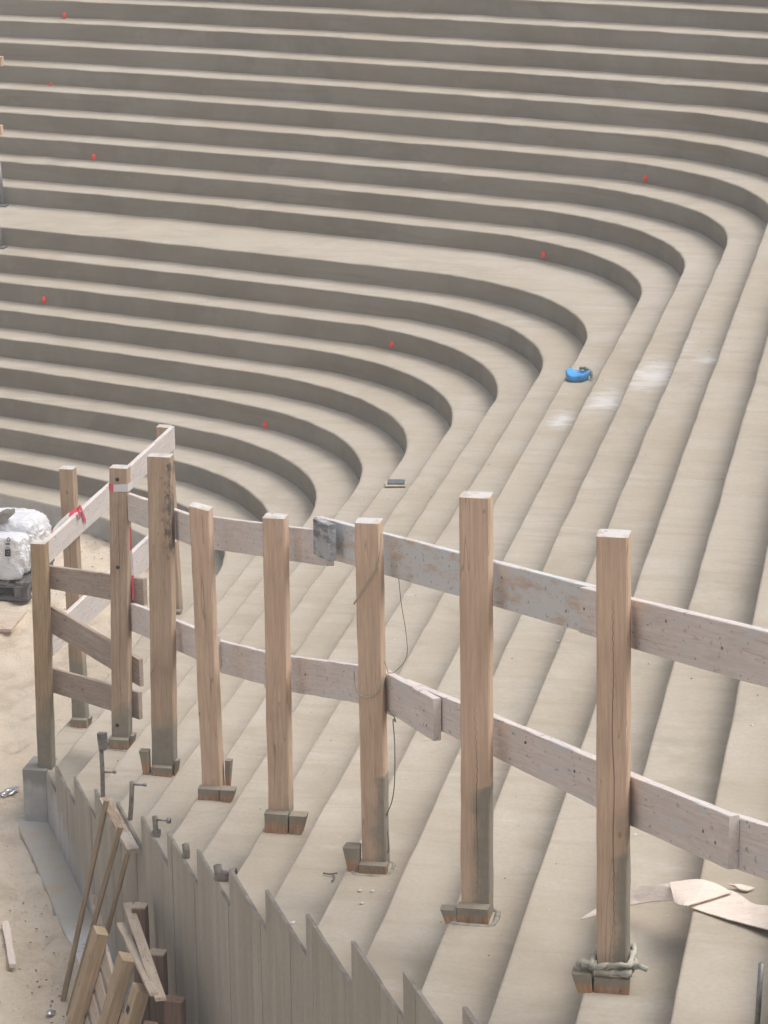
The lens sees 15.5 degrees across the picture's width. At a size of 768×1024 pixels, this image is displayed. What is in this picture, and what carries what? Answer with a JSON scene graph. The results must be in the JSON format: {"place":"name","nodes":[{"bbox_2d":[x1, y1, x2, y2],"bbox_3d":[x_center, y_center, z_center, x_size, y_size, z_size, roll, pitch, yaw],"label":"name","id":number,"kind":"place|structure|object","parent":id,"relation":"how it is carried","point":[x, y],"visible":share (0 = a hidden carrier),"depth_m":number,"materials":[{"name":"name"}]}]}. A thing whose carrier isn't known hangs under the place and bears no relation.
{"place":"outdoors","nodes":[
{"label":"outdoors","id":0,"kind":"place"},
{"bbox_2d":[0,125,2,134],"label":"wood block","id":1,"kind":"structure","parent":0,"point":[1,129],"depth_m":23.54,"materials":[{"name":"brown wood"}]},
{"bbox_2d":[0,530,148,1023],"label":"ground","id":2,"kind":"structure","parent":0,"point":[18,742],"depth_m":15.12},
{"bbox_2d":[2,920,16,967],"bbox_3d":[-1.824,2.101,13.772,0.039,0.023,0.498,-4,17,-11],"label":"wood offcut","id":3,"kind":"object","parent":2,"relation":"on","point":[11,956],"visible":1,"depth_m":13.74,"materials":[{"name":"brown wood"}]},
{"bbox_2d":[0,786,19,796],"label":"foil scrap","id":4,"kind":"object","parent":2,"relation":"on","point":[9,791],"visible":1,"depth_m":15.61,"materials":[{"name":"silver metal"}]},
{"bbox_2d":[0,609,26,631],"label":"plywood board","id":5,"kind":"object","parent":2,"relation":"on","point":[10,620],"visible":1,"depth_m":18.22,"materials":[{"name":"brown wood"}]},
{"bbox_2d":[0,559,54,601],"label":"pallet","id":6,"kind":"object","parent":2,"relation":"on","point":[22,587],"visible":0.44,"depth_m":18.52,"materials":[{"name":"grey wood"}]},
{"bbox_2d":[0,531,29,579],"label":"plastic sack","id":7,"kind":"object","parent":6,"relation":"on","point":[14,555],"visible":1,"depth_m":18.48,"materials":[{"name":"white plastic"}]},
{"bbox_2d":[0,508,14,523],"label":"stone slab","id":8,"kind":"object","parent":7,"relation":"on","point":[6,514],"depth_m":18.55,"materials":[{"name":"grey stone"}]},
{"bbox_2d":[0,507,51,570],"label":"plastic sack","id":9,"kind":"object","parent":6,"relation":"on","point":[33,524],"visible":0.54,"depth_m":18.67,"materials":[{"name":"white plastic"}]},
{"bbox_2d":[46,1009,55,1015],"bbox_3d":[-1.544,2.314,13.083,0.042,0.022,0.050,11,20,35],"label":"foil scrap","id":10,"kind":"object","parent":2,"relation":"on","point":[50,1012],"visible":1,"depth_m":13.07,"materials":[{"name":"silver metal"}]},
{"bbox_2d":[1,539,106,1022],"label":"grit","id":11,"kind":"object","parent":2,"relation":"on","point":[45,905],"visible":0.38,"depth_m":13.69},
{"bbox_2d":[15,816,128,1010],"bbox_3d":[-1.035,2.514,12.480,0.199,0.084,6.142,-5,17,-16],"label":"concrete footing","id":12,"kind":"object","parent":2,"relation":"on","point":[61,888],"visible":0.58,"depth_m":14.49,"materials":[{"name":"grey concrete"}]},
{"bbox_2d":[131,902,150,1023],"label":"timber","id":13,"kind":"object","parent":12,"relation":"on","point":[140,909],"visible":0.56,"depth_m":12.31,"materials":[{"name":"brown wood"}]},
{"bbox_2d":[150,948,167,1023],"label":"timber","id":14,"kind":"object","parent":12,"relation":"on","point":[159,957],"visible":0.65,"depth_m":11.89,"materials":[{"name":"brown wood"}]},
{"bbox_2d":[163,995,185,1023],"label":"timber","id":15,"kind":"object","parent":12,"relation":"on","point":[174,1009],"visible":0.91,"depth_m":11.39,"materials":[{"name":"brown wood"}]},
{"bbox_2d":[60,796,138,1015],"bbox_3d":[-1.308,1.850,12.888,0.297,1.015,0.649,-5,17,-16],"label":"formwork frame","id":16,"kind":"object","parent":2,"relation":"on","point":[123,834],"visible":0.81,"depth_m":12.88,"materials":[{"name":"wood"}]},
{"bbox_2d":[89,895,103,926],"bbox_3d":[-1.329,1.861,13.113,0.033,0.145,0.672,-3,17,-9],"label":"plank","id":17,"kind":"object","parent":16,"relation":"on","point":[93,899],"visible":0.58,"depth_m":13.20,"materials":[{"name":"wood"}]},
{"bbox_2d":[65,925,157,1023],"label":"pallet","id":18,"kind":"object","parent":2,"relation":"on","point":[117,976],"visible":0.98,"depth_m":11.94,"materials":[{"name":"brown wood"}]},
{"bbox_2d":[117,922,158,995],"bbox_3d":[-1.021,1.836,11.672,0.037,0.340,1.372,-4,17,-10],"label":"plank","id":19,"kind":"object","parent":18,"relation":"on","point":[150,986],"visible":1,"depth_m":11.63,"materials":[{"name":"brown wood"}]},
{"bbox_2d":[123,902,165,1001],"bbox_3d":[-0.995,1.806,11.704,0.045,0.299,1.528,-4,17,-9],"label":"plank","id":20,"kind":"object","parent":19,"relation":"on","point":[143,949],"visible":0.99,"depth_m":11.64,"materials":[{"name":"wood"}]},
{"bbox_2d":[22,756,478,1023],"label":"end wall","id":21,"kind":"structure","parent":2,"relation":"on","point":[235,959],"depth_m":11.14,"materials":[{"name":"concrete"}]},
{"bbox_2d":[97,732,115,796],"bbox_3d":[-1.313,1.228,13.459,0.086,0.379,0.035,3,17,11],"label":"steel pin","id":22,"kind":"object","parent":21,"relation":"attached to","point":[102,740],"visible":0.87,"depth_m":13.44,"materials":[{"name":"grey metal"}]},
{"bbox_2d":[128,781,146,820],"bbox_3d":[-1.117,1.335,12.813,0.098,0.244,0.024,4,17,15],"label":"steel pin","id":23,"kind":"object","parent":21,"relation":"attached to","point":[131,800],"visible":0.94,"depth_m":12.80,"materials":[{"name":"grey metal"}]},
{"bbox_2d":[152,815,170,837],"bbox_3d":[-0.961,1.392,12.247,0.085,0.162,0.037,4,17,16],"label":"steel pin","id":24,"kind":"object","parent":21,"relation":"attached to","point":[156,832],"visible":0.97,"depth_m":12.23,"materials":[{"name":"grey metal"}]},
{"bbox_2d":[182,843,189,858],"bbox_3d":[-0.813,1.416,11.633,0.032,0.111,0.030,-4,17,-10],"label":"steel pin","id":25,"kind":"object","parent":21,"relation":"attached to","point":[185,851],"visible":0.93,"depth_m":11.62,"materials":[{"name":"grey metal"}]},
{"bbox_2d":[213,864,237,881],"bbox_3d":[-0.617,1.433,11.023,0.098,0.119,0.037,4,17,15],"label":"steel pin","id":26,"kind":"object","parent":21,"relation":"attached to","point":[220,875],"visible":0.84,"depth_m":11.01,"materials":[{"name":"grey metal"}]},
{"bbox_2d":[0,0,767,1023],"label":"stepped terrace","id":27,"kind":"structure","parent":2,"relation":"on","point":[286,220],"depth_m":19.75,"materials":[{"name":"concrete"}]},
{"bbox_2d":[0,56,3,65],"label":"wood block","id":28,"kind":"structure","parent":27,"relation":"on","point":[1,60],"depth_m":24.05,"materials":[{"name":"brown wood"}]},
{"bbox_2d":[0,229,6,248],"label":"scaffold leg","id":29,"kind":"object","parent":27,"relation":"on","point":[2,246],"visible":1,"depth_m":22.19,"materials":[{"name":"metal"}]},
{"bbox_2d":[0,161,8,206],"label":"scaffold leg","id":30,"kind":"object","parent":27,"relation":"on","point":[3,203],"visible":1,"depth_m":23.02,"materials":[{"name":"metal"}]},
{"bbox_2d":[45,424,182,728],"bbox_3d":[-1.566,0.275,16.258,0.151,1.493,2.634,3,17,11],"label":"guard rail","id":31,"kind":"object","parent":27,"relation":"on","point":[64,537],"visible":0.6,"depth_m":15.67,"materials":[{"name":"brown wood"}]},
{"bbox_2d":[51,505,85,533],"bbox_3d":[-1.707,0.083,15.236,0.058,0.137,0.528,3,17,11],"label":"barrier tape","id":32,"kind":"object","parent":31,"relation":"attached to","point":[78,509],"visible":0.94,"depth_m":15.35,"materials":[{"name":"plastic"}]},
{"bbox_2d":[323,872,336,881],"bbox_3d":[-0.201,1.320,10.252,0.054,0.010,0.067,3,17,11],"label":"wire offcut","id":33,"kind":"object","parent":27,"relation":"on","point":[330,874],"visible":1,"depth_m":10.27,"materials":[{"name":"grey metal"}]},
{"bbox_2d":[385,479,404,486],"bbox_3d":[0.070,-0.177,17.419,0.124,0.021,0.115,0,17,1],"label":"plastering float","id":34,"kind":"object","parent":27,"relation":"on","point":[395,483],"visible":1,"depth_m":17.39,"materials":[{"name":"grey wood"}]},
{"bbox_2d":[30,453,767,994],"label":"guard rail","id":35,"kind":"object","parent":27,"relation":"on","point":[612,615],"visible":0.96,"depth_m":9.59,"materials":[{"name":"brown wood"}]},
{"bbox_2d":[109,481,132,491],"bbox_3d":[-1.323,-0.131,14.212,0.101,0.044,0.080,3,17,11],"label":"barrier tape","id":36,"kind":"object","parent":35,"relation":"attached to","point":[120,487],"visible":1,"depth_m":14.18,"materials":[{"name":"white plastic"}]},
{"bbox_2d":[130,522,133,599],"bbox_3d":[-1.278,0.211,14.320,0.017,0.492,0.005,3,17,11],"label":"barrier tape","id":37,"kind":"object","parent":35,"relation":"hanging from","point":[132,570],"visible":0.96,"depth_m":14.34,"materials":[{"name":"plastic"}]},
{"bbox_2d":[353,532,382,604],"bbox_3d":[-0.055,0.197,9.621,0.104,0.258,0.035,0,17,2],"label":"string","id":38,"kind":"object","parent":35,"relation":"attached to","point":[369,579],"visible":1,"depth_m":9.61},
{"bbox_2d":[353,659,388,697],"bbox_3d":[-0.044,0.564,9.742,0.118,0.149,0.070,-3,17,-8],"label":"string","id":39,"kind":"object","parent":35,"relation":"hanging from","point":[376,693],"visible":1,"depth_m":9.74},
{"bbox_2d":[385,711,395,851],"bbox_3d":[0.021,0.956,9.823,0.004,0.570,0.151,-5,17,-16],"label":"tie wire","id":40,"kind":"object","parent":35,"relation":"hanging from","point":[393,720],"visible":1,"depth_m":9.74,"materials":[{"name":"grey metal"}]},
{"bbox_2d":[389,578,407,672],"bbox_3d":[0.046,0.400,9.544,0.002,0.382,0.224,-5,17,-16],"label":"tie wire","id":41,"kind":"object","parent":35,"relation":"attached to","point":[405,628],"visible":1,"depth_m":9.47,"materials":[{"name":"grey metal"}]},
{"bbox_2d":[573,943,647,976],"bbox_3d":[0.616,1.205,7.619,0.203,0.070,0.145,3,17,11],"label":"cloth strip","id":42,"kind":"object","parent":35,"relation":"attached to","point":[631,964],"visible":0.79,"depth_m":7.56,"materials":[{"name":"grey fabric"}]},
{"bbox_2d":[117,323,757,955],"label":"dark crumbs","id":43,"kind":"object","parent":27,"relation":"on","point":[415,595],"visible":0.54,"depth_m":12.83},
{"bbox_2d":[195,408,752,960],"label":"concrete chips","id":44,"kind":"object","parent":27,"relation":"on","point":[517,824],"visible":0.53,"depth_m":9.76,"materials":[{"name":"grey concrete"}]},
{"bbox_2d":[581,883,673,919],"bbox_3d":[0.735,1.097,7.900,0.396,0.176,0.099,14,22,40],"label":"veneer sheet","id":45,"kind":"object","parent":27,"relation":"on","point":[652,893],"visible":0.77,"depth_m":7.92,"materials":[{"name":"beige wood"}]},
{"bbox_2d":[670,879,732,905],"bbox_3d":[0.841,1.043,7.792,0.161,0.028,0.177,-10,19,-29],"label":"veneer sheet","id":46,"kind":"object","parent":45,"relation":"on","point":[689,892],"visible":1,"depth_m":7.77,"materials":[{"name":"beige wood"}]},
{"bbox_2d":[686,890,767,929],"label":"veneer sheet","id":47,"kind":"object","parent":27,"relation":"on","point":[736,907],"visible":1,"depth_m":7.66,"materials":[{"name":"beige wood"}]},
{"bbox_2d":[729,884,755,890],"bbox_3d":[0.988,1.037,7.812,0.074,0.014,0.030,3,17,11],"label":"veneer chip","id":48,"kind":"object","parent":27,"relation":"on","point":[741,887],"visible":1,"depth_m":7.81,"materials":[{"name":"beige wood"}]},
{"bbox_2d":[754,962,763,1023],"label":"steel bar","id":49,"kind":"object","parent":27,"relation":"on","point":[759,992],"visible":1,"depth_m":6.96,"materials":[{"name":"grey metal"}]},
{"bbox_2d":[565,366,592,381],"bbox_3d":[1.186,-0.844,17.310,0.170,0.067,0.159,-13,21,-35],"label":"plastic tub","id":50,"kind":"object","parent":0,"point":[574,375],"visible":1,"depth_m":17.29,"materials":[{"name":"blue plastic"}]}
]}

